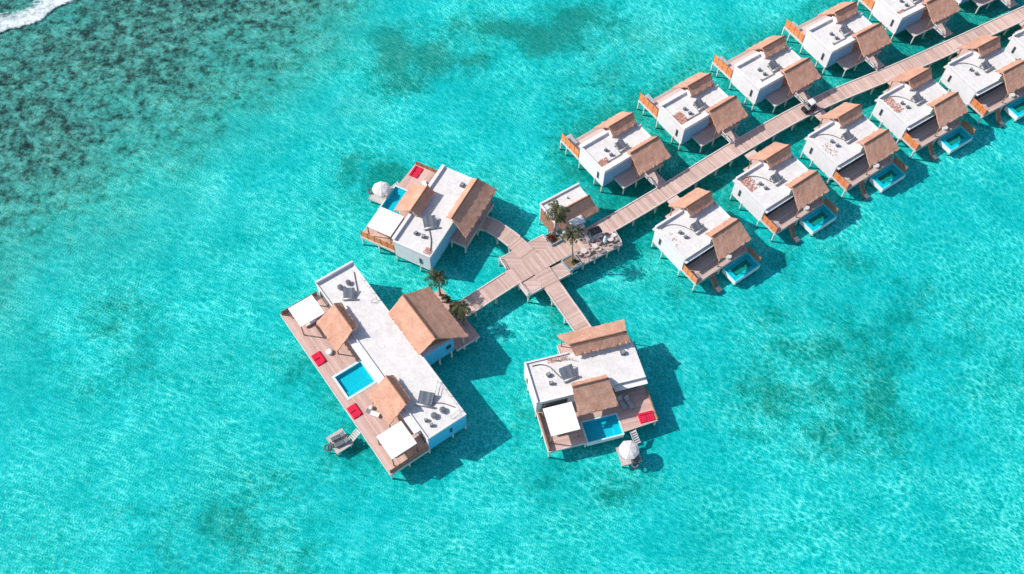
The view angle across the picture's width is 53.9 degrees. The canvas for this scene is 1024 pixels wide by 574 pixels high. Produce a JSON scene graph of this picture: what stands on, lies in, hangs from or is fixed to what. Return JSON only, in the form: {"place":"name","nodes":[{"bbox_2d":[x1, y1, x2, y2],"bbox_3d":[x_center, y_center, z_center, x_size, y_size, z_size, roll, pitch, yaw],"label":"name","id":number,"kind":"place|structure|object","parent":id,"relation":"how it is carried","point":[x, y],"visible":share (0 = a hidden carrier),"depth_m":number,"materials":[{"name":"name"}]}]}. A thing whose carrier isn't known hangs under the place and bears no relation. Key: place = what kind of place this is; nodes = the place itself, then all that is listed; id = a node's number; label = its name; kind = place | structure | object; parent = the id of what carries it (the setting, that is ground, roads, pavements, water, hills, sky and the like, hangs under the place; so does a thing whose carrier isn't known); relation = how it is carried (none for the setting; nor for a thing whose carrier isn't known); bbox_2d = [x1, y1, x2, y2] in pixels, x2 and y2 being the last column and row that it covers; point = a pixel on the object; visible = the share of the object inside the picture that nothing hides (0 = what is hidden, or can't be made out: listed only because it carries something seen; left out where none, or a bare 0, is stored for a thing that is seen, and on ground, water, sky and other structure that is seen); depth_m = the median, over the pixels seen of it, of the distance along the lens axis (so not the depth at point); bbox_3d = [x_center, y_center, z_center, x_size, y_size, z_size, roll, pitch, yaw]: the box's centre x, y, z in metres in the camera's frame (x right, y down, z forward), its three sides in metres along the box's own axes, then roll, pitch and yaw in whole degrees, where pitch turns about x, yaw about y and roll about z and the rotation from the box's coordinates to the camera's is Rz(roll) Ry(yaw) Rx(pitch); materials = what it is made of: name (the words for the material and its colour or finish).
{"place":"outdoors","nodes":[
{"label":"outdoors","id":0,"kind":"place"},
{"bbox_2d":[0,0,1023,573],"bbox_3d":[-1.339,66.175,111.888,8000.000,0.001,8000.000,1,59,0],"label":"seabed","id":1,"kind":"structure","parent":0,"point":[130,50],"depth_m":150.63,"materials":[{"name":"teal sand"}]},
{"bbox_2d":[324,428,360,455],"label":"swim platform","id":2,"kind":"structure","parent":1,"relation":"on","point":[331,445],"depth_m":136.66,"materials":[{"name":"white wood"}]},
{"bbox_2d":[331,431,344,441],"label":"sun lounger","id":3,"kind":"object","parent":2,"relation":"on","point":[338,436],"visible":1,"depth_m":136.69,"materials":[{"name":"grey fabric"}]},
{"bbox_2d":[335,436,348,447],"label":"sun lounger","id":4,"kind":"object","parent":2,"relation":"on","point":[345,440],"visible":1,"depth_m":136.28,"materials":[{"name":"grey fabric"}]},
{"bbox_2d":[280,261,479,478],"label":"overwater villa","id":5,"kind":"object","parent":1,"relation":"on","point":[382,358],"visible":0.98,"depth_m":139.81,"materials":[{"name":"white concrete"}]},
{"bbox_2d":[288,295,324,334],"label":"pergola","id":6,"kind":"object","parent":5,"relation":"on","point":[307,310],"visible":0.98,"depth_m":142.70,"materials":[{"name":"white fabric"}]},
{"bbox_2d":[305,318,317,327],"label":"daybed","id":7,"kind":"object","parent":5,"relation":"on","point":[309,324],"visible":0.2,"depth_m":144.26,"materials":[{"name":"beige fabric"}]},
{"bbox_2d":[311,351,326,366],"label":"floor cushion","id":8,"kind":"object","parent":5,"relation":"on","point":[319,356],"visible":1,"depth_m":141.66,"materials":[{"name":"red fabric"}]},
{"bbox_2d":[320,291,330,308],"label":"window","id":9,"kind":"structure","parent":5,"relation":"in","point":[323,298],"depth_m":145.18,"materials":[{"name":"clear glass"}]},
{"bbox_2d":[326,349,332,354],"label":"pouf","id":10,"kind":"object","parent":5,"relation":"on","point":[329,351],"visible":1,"depth_m":141.92,"materials":[{"name":"white fabric"}]},
{"bbox_2d":[342,288,355,299],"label":"solar panel","id":11,"kind":"object","parent":5,"relation":"on","point":[348,293],"visible":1,"depth_m":143.42,"materials":[{"name":"glass"}]},
{"bbox_2d":[346,403,362,418],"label":"floor cushion","id":12,"kind":"object","parent":5,"relation":"on","point":[357,413],"visible":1,"depth_m":137.62,"materials":[{"name":"red fabric"}]},
{"bbox_2d":[362,279,376,302],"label":"railing","id":13,"kind":"object","parent":5,"relation":"on","point":[370,290],"visible":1,"depth_m":143.58,"materials":[{"name":"white metal"}]},
{"bbox_2d":[365,408,379,417],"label":"sun lounger","id":14,"kind":"object","parent":5,"relation":"on","point":[372,413],"visible":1,"depth_m":137.21,"materials":[{"name":"white fabric"}]},
{"bbox_2d":[376,421,417,465],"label":"pergola","id":15,"kind":"object","parent":5,"relation":"on","point":[396,440],"visible":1,"depth_m":132.93,"materials":[{"name":"white fabric"}]},
{"bbox_2d":[418,431,425,442],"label":"window","id":16,"kind":"structure","parent":5,"relation":"in","point":[420,433],"depth_m":134.96,"materials":[{"name":"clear glass"}]},
{"bbox_2d":[416,390,434,407],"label":"solar panel","id":17,"kind":"object","parent":5,"relation":"on","point":[425,399],"visible":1,"depth_m":135.22,"materials":[{"name":"glass"}]},
{"bbox_2d":[430,412,436,418],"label":"fan unit","id":18,"kind":"object","parent":5,"relation":"on","point":[433,415],"visible":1,"depth_m":134.08,"materials":[{"name":"metal"}]},
{"bbox_2d":[424,268,448,295],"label":"palm tree","id":19,"kind":"object","parent":5,"relation":"on","point":[435,277],"visible":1,"depth_m":143.42,"materials":[{"name":"green plant"}]},
{"bbox_2d":[439,406,445,413],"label":"fan unit","id":20,"kind":"object","parent":5,"relation":"on","point":[442,409],"visible":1,"depth_m":134.47,"materials":[{"name":"metal"}]},
{"bbox_2d":[440,294,450,302],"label":"shrub","id":21,"kind":"object","parent":5,"relation":"on","point":[446,297],"visible":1,"depth_m":146.68,"materials":[{"name":"green plant"}]},
{"bbox_2d":[435,380,459,416],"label":"railing","id":22,"kind":"object","parent":5,"relation":"on","point":[448,396],"visible":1,"depth_m":135.38,"materials":[{"name":"white metal"}]},
{"bbox_2d":[449,301,472,324],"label":"palm tree","id":23,"kind":"object","parent":5,"relation":"on","point":[462,309],"visible":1,"depth_m":143.06,"materials":[{"name":"green plant"}]},
{"bbox_2d":[367,182,398,203],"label":"swim platform","id":24,"kind":"structure","parent":1,"relation":"on","point":[376,198],"depth_m":157.68,"materials":[{"name":"white wood"}]},
{"bbox_2d":[372,181,389,197],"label":"parasol","id":25,"kind":"object","parent":24,"relation":"on","point":[381,189],"visible":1,"depth_m":155.84,"materials":[{"name":"fabric"}]},
{"bbox_2d":[360,160,496,272],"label":"overwater villa","id":26,"kind":"object","parent":1,"relation":"on","point":[449,203],"visible":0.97,"depth_m":151.48,"materials":[{"name":"white paint"}]},
{"bbox_2d":[367,206,403,243],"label":"pergola","id":27,"kind":"object","parent":26,"relation":"on","point":[384,221],"visible":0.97,"depth_m":150.64,"materials":[{"name":"white fabric"}]},
{"bbox_2d":[409,165,422,178],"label":"floor cushion","id":28,"kind":"object","parent":26,"relation":"on","point":[416,171],"visible":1,"depth_m":158.47,"materials":[{"name":"red fabric"}]},
{"bbox_2d":[423,247,431,255],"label":"rubble","id":29,"kind":"object","parent":26,"relation":"on","point":[426,249],"visible":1,"depth_m":147.71,"materials":[{"name":"stone"}]},
{"bbox_2d":[422,215,438,229],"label":"solar panel","id":30,"kind":"object","parent":26,"relation":"on","point":[429,222],"visible":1,"depth_m":149.81,"materials":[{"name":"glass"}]},
{"bbox_2d":[472,215,537,260],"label":"footpath","id":31,"kind":"structure","parent":1,"relation":"on","point":[519,246],"depth_m":152.76,"materials":[{"name":"brown wood"}]},
{"bbox_2d":[499,234,550,270],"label":"walkway platform","id":32,"kind":"object","parent":1,"relation":"on","point":[512,259],"visible":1,"depth_m":151.40,"materials":[{"name":"brown wood"}]},
{"bbox_2d":[518,263,572,301],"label":"walkway platform","id":33,"kind":"object","parent":1,"relation":"on","point":[560,271],"visible":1,"depth_m":149.03,"materials":[{"name":"brown wood"}]},
{"bbox_2d":[519,281,541,294],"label":"railing","id":34,"kind":"object","parent":33,"relation":"on","point":[526,290],"visible":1,"depth_m":147.73,"materials":[{"name":"brown wood"}]},
{"bbox_2d":[535,266,590,331],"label":"footpath","id":35,"kind":"structure","parent":1,"relation":"on","point":[563,301],"depth_m":147.23,"materials":[{"name":"brown wood"}]},
{"bbox_2d":[539,183,598,233],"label":"service hut","id":36,"kind":"object","parent":1,"relation":"on","point":[576,199],"visible":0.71,"depth_m":152.63,"materials":[{"name":"white paint"}]},
{"bbox_2d":[543,227,622,275],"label":"seating deck","id":37,"kind":"structure","parent":1,"relation":"on","point":[593,253],"depth_m":151.86,"materials":[{"name":"brown wood"}]},
{"bbox_2d":[544,231,561,245],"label":"planter","id":38,"kind":"object","parent":37,"relation":"on","point":[558,239],"visible":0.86,"depth_m":152.26,"materials":[{"name":"concrete"}]},
{"bbox_2d":[546,234,554,241],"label":"croton bush","id":39,"kind":"object","parent":38,"relation":"in","point":[550,237],"visible":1,"depth_m":151.97,"materials":[{"name":"red plant"}]},
{"bbox_2d":[544,199,570,236],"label":"palm tree","id":40,"kind":"object","parent":38,"relation":"in","point":[556,211],"visible":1,"depth_m":148.32,"materials":[{"name":"green plant"}]},
{"bbox_2d":[551,214,565,235],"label":"palm tree","id":41,"kind":"object","parent":38,"relation":"in","point":[561,220],"visible":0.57,"depth_m":149.73,"materials":[{"name":"green plant"}]},
{"bbox_2d":[561,253,582,272],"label":"planter","id":42,"kind":"object","parent":37,"relation":"on","point":[567,263],"visible":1,"depth_m":150.12,"materials":[{"name":"concrete"}]},
{"bbox_2d":[562,224,583,262],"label":"palm tree","id":43,"kind":"object","parent":42,"relation":"in","point":[571,233],"visible":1,"depth_m":145.58,"materials":[{"name":"green plant"}]},
{"bbox_2d":[580,248,586,254],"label":"terrace table","id":44,"kind":"object","parent":37,"relation":"on","point":[583,250],"visible":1,"depth_m":150.82,"materials":[{"name":"metal"}]},
{"bbox_2d":[592,243,597,249],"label":"terrace table","id":45,"kind":"object","parent":37,"relation":"on","point":[594,246],"visible":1,"depth_m":151.28,"materials":[{"name":"metal"}]},
{"bbox_2d":[572,229,621,268],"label":"railing","id":46,"kind":"object","parent":37,"relation":"on","point":[605,250],"visible":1,"depth_m":150.84,"materials":[{"name":"brown wood"}]},
{"bbox_2d":[602,236,606,246],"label":"parasol","id":47,"kind":"object","parent":37,"relation":"on","point":[604,241],"visible":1,"depth_m":150.98,"materials":[{"name":"fabric"}]},
{"bbox_2d":[607,236,613,242],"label":"terrace table","id":48,"kind":"object","parent":37,"relation":"on","point":[610,239],"visible":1,"depth_m":151.96,"materials":[{"name":"metal"}]},
{"bbox_2d":[608,230,616,237],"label":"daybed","id":49,"kind":"object","parent":37,"relation":"on","point":[612,233],"visible":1,"depth_m":152.62,"materials":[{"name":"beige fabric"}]},
{"bbox_2d":[524,319,657,457],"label":"overwater villa","id":50,"kind":"object","parent":1,"relation":"on","point":[607,372],"visible":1,"depth_m":137.92,"materials":[{"name":"white"}]},
{"bbox_2d":[542,398,567,410],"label":"window","id":51,"kind":"structure","parent":50,"relation":"in","point":[558,402],"depth_m":137.20,"materials":[{"name":"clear glass"}]},
{"bbox_2d":[547,356,569,362],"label":"rubble","id":52,"kind":"object","parent":50,"relation":"on","point":[555,360],"visible":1,"depth_m":138.92,"materials":[{"name":"ceramic"}]},
{"bbox_2d":[542,402,579,443],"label":"pergola","id":53,"kind":"object","parent":50,"relation":"on","point":[561,418],"visible":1,"depth_m":134.70,"materials":[{"name":"white fabric"}]},
{"bbox_2d":[559,364,578,382],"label":"solar panel","id":54,"kind":"object","parent":50,"relation":"on","point":[568,373],"visible":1,"depth_m":137.40,"materials":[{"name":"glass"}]},
{"bbox_2d":[617,395,627,409],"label":"sun lounger","id":55,"kind":"object","parent":50,"relation":"on","point":[622,403],"visible":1,"depth_m":138.44,"materials":[{"name":"fabric"}]},
{"bbox_2d":[615,429,641,467],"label":"swim platform","id":56,"kind":"structure","parent":50,"relation":"attached to","point":[625,462],"depth_m":136.03,"materials":[{"name":"white wood"}]},
{"bbox_2d":[619,440,638,458],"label":"parasol","id":57,"kind":"object","parent":56,"relation":"on","point":[628,449],"visible":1,"depth_m":134.28,"materials":[{"name":"fabric"}]},
{"bbox_2d":[624,395,634,408],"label":"sun lounger","id":58,"kind":"object","parent":50,"relation":"on","point":[629,402],"visible":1,"depth_m":138.47,"materials":[{"name":"fabric"}]},
{"bbox_2d":[637,410,654,423],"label":"floor cushion","id":59,"kind":"object","parent":50,"relation":"on","point":[649,415],"visible":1,"depth_m":137.66,"materials":[{"name":"red fabric"}]},
{"bbox_2d":[560,111,670,194],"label":"overwater villa","id":60,"kind":"object","parent":1,"relation":"on","point":[646,154],"visible":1,"depth_m":158.24,"materials":[{"name":"paint"}]},
{"bbox_2d":[597,157,609,166],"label":"rubble","id":61,"kind":"object","parent":60,"relation":"on","point":[601,163],"visible":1,"depth_m":156.37,"materials":[{"name":"stone"}]},
{"bbox_2d":[614,139,629,151],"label":"solar panel","id":62,"kind":"object","parent":60,"relation":"on","point":[621,145],"visible":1,"depth_m":157.56,"materials":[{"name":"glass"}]},
{"bbox_2d":[637,72,747,153],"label":"overwater villa","id":63,"kind":"object","parent":1,"relation":"on","point":[723,113],"visible":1,"depth_m":162.72,"materials":[{"name":"paint"}]},
{"bbox_2d":[672,112,688,124],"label":"rubble","id":64,"kind":"object","parent":63,"relation":"on","point":[679,119],"visible":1,"depth_m":161.13,"materials":[{"name":"ceramic"}]},
{"bbox_2d":[693,98,707,110],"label":"solar panel","id":65,"kind":"object","parent":63,"relation":"on","point":[699,104],"visible":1,"depth_m":161.99,"materials":[{"name":"glass"}]},
{"bbox_2d":[651,188,761,293],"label":"overwater villa","id":66,"kind":"object","parent":1,"relation":"on","point":[720,241],"visible":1,"depth_m":150.43,"materials":[{"name":"paint"}]},
{"bbox_2d":[685,251,699,266],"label":"window","id":67,"kind":"structure","parent":66,"relation":"in","point":[698,257],"depth_m":150.19,"materials":[{"name":"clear glass"}]},
{"bbox_2d":[690,220,705,233],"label":"solar panel","id":68,"kind":"object","parent":66,"relation":"on","point":[696,226],"visible":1,"depth_m":149.88,"materials":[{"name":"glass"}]},
{"bbox_2d":[701,243,714,256],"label":"window","id":69,"kind":"structure","parent":66,"relation":"in","point":[713,247],"depth_m":151.15,"materials":[{"name":"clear glass"}]},
{"bbox_2d":[459,6,1023,317],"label":"boardwalk","id":70,"kind":"structure","parent":1,"relation":"on","point":[533,265],"depth_m":160.98,"materials":[{"name":"brown wood"}]},
{"bbox_2d":[560,215,585,233],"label":"golf buggy","id":71,"kind":"object","parent":70,"relation":"on","point":[578,221],"visible":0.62,"depth_m":151.95,"materials":[{"name":"white paint"}]},
{"bbox_2d":[585,226,602,241],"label":"golf buggy","id":72,"kind":"object","parent":70,"relation":"on","point":[594,233],"visible":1,"depth_m":151.43,"materials":[{"name":"white paint"}]},
{"bbox_2d":[801,98,816,113],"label":"golf buggy","id":73,"kind":"object","parent":70,"relation":"on","point":[811,106],"visible":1,"depth_m":165.10,"materials":[{"name":"white plastic"}]},
{"bbox_2d":[710,35,820,112],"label":"overwater villa","id":74,"kind":"object","parent":1,"relation":"on","point":[796,75],"visible":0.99,"depth_m":167.12,"materials":[{"name":"paint"}]},
{"bbox_2d":[767,60,781,71],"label":"solar panel","id":75,"kind":"object","parent":74,"relation":"on","point":[773,65],"visible":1,"depth_m":166.40,"materials":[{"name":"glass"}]},
{"bbox_2d":[781,77,787,87],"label":"door","id":76,"kind":"structure","parent":74,"relation":"in","point":[784,82],"depth_m":167.78,"materials":[{"name":"wood"}]},
{"bbox_2d":[729,142,838,243],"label":"overwater villa","id":77,"kind":"object","parent":1,"relation":"on","point":[796,194],"visible":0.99,"depth_m":155.19,"materials":[{"name":"paint"}]},
{"bbox_2d":[740,175,759,191],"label":"rubble","id":78,"kind":"object","parent":77,"relation":"on","point":[747,181],"visible":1,"depth_m":154.61,"materials":[{"name":"stone"}]},
{"bbox_2d":[765,202,778,216],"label":"window","id":79,"kind":"structure","parent":77,"relation":"in","point":[776,208],"depth_m":154.92,"materials":[{"name":"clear glass"}]},
{"bbox_2d":[769,172,784,185],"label":"solar panel","id":80,"kind":"object","parent":77,"relation":"on","point":[777,179],"visible":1,"depth_m":154.59,"materials":[{"name":"glass"}]},
{"bbox_2d":[779,193,793,207],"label":"window","id":81,"kind":"structure","parent":77,"relation":"in","point":[792,198],"depth_m":155.87,"materials":[{"name":"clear glass"}]},
{"bbox_2d":[781,1,891,77],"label":"overwater villa","id":82,"kind":"object","parent":1,"relation":"on","point":[866,40],"visible":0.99,"depth_m":171.43,"materials":[{"name":"paint"}]},
{"bbox_2d":[839,24,852,36],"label":"solar panel","id":83,"kind":"object","parent":82,"relation":"on","point":[845,30],"visible":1,"depth_m":170.68,"materials":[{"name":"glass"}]},
{"bbox_2d":[851,42,858,51],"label":"door","id":84,"kind":"structure","parent":82,"relation":"in","point":[856,46],"depth_m":172.11,"materials":[{"name":"wood"}]},
{"bbox_2d":[800,102,907,199],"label":"overwater villa","id":85,"kind":"object","parent":1,"relation":"on","point":[865,153],"visible":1,"depth_m":159.53,"materials":[{"name":"paint"}]},
{"bbox_2d":[836,158,851,172],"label":"window","id":86,"kind":"structure","parent":85,"relation":"in","point":[846,166],"depth_m":159.28,"materials":[{"name":"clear glass"}]},
{"bbox_2d":[840,130,855,142],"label":"solar panel","id":87,"kind":"object","parent":85,"relation":"on","point":[848,136],"visible":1,"depth_m":158.94,"materials":[{"name":"glass"}]},
{"bbox_2d":[850,150,864,165],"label":"window","id":88,"kind":"structure","parent":85,"relation":"in","point":[862,156],"depth_m":160.15,"materials":[{"name":"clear glass"}]},
{"bbox_2d":[851,0,960,44],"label":"overwater villa","id":89,"kind":"object","parent":1,"relation":"on","point":[921,17],"visible":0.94,"depth_m":174.94,"materials":[{"name":"paint"}]},
{"bbox_2d":[920,9,928,19],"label":"door","id":90,"kind":"structure","parent":89,"relation":"in","point":[926,12],"depth_m":176.15,"materials":[{"name":"wood"}]},
{"bbox_2d":[869,66,975,160],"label":"overwater villa","id":91,"kind":"object","parent":1,"relation":"on","point":[935,115],"visible":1,"depth_m":163.70,"materials":[{"name":"paint"}]},
{"bbox_2d":[884,97,903,112],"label":"rubble","id":92,"kind":"object","parent":91,"relation":"on","point":[888,102],"visible":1,"depth_m":162.93,"materials":[{"name":"ceramic"}]},
{"bbox_2d":[906,121,919,133],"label":"window","id":93,"kind":"structure","parent":91,"relation":"in","point":[908,131],"depth_m":163.39,"materials":[{"name":"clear glass"}]},
{"bbox_2d":[910,93,925,104],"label":"solar panel","id":94,"kind":"object","parent":91,"relation":"on","point":[917,98],"visible":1,"depth_m":163.09,"materials":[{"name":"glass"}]},
{"bbox_2d":[919,113,933,126],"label":"window","id":95,"kind":"structure","parent":91,"relation":"in","point":[931,118],"depth_m":164.27,"materials":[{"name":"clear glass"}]},
{"bbox_2d":[938,35,1023,126],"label":"overwater villa","id":96,"kind":"object","parent":1,"relation":"on","point":[997,87],"visible":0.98,"depth_m":167.43,"materials":[{"name":"paint"}]},
{"bbox_2d":[974,87,987,99],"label":"window","id":97,"kind":"structure","parent":96,"relation":"in","point":[976,97],"depth_m":167.18,"materials":[{"name":"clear glass"}]},
{"bbox_2d":[979,60,993,71],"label":"solar panel","id":98,"kind":"object","parent":96,"relation":"on","point":[986,65],"visible":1,"depth_m":166.88,"materials":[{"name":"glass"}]},
{"bbox_2d":[986,80,1001,93],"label":"window","id":99,"kind":"structure","parent":96,"relation":"in","point":[999,85],"depth_m":168.06,"materials":[{"name":"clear glass"}]},
{"bbox_2d":[955,0,1017,14],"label":"overwater villa","id":100,"kind":"object","parent":1,"relation":"on","point":[1007,3],"visible":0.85,"depth_m":179.25,"materials":[{"name":"paint"}]},
{"bbox_2d":[1005,17,1023,59],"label":"overwater villa","id":101,"kind":"object","parent":1,"relation":"on","point":[1014,48],"visible":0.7,"depth_m":171.48,"materials":[{"name":"paint"}]},
{"bbox_2d":[0,0,1023,573],"bbox_3d":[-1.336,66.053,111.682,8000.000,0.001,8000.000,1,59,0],"label":"water","id":102,"kind":"structure","parent":0,"point":[894,300],"depth_m":145.77,"materials":[{"name":"teal liquid"}]},
{"bbox_2d":[0,0,71,31],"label":"breaking wave","id":103,"kind":"object","parent":102,"relation":"on","point":[18,21],"visible":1,"depth_m":178.03,"materials":[{"name":"liquid"}]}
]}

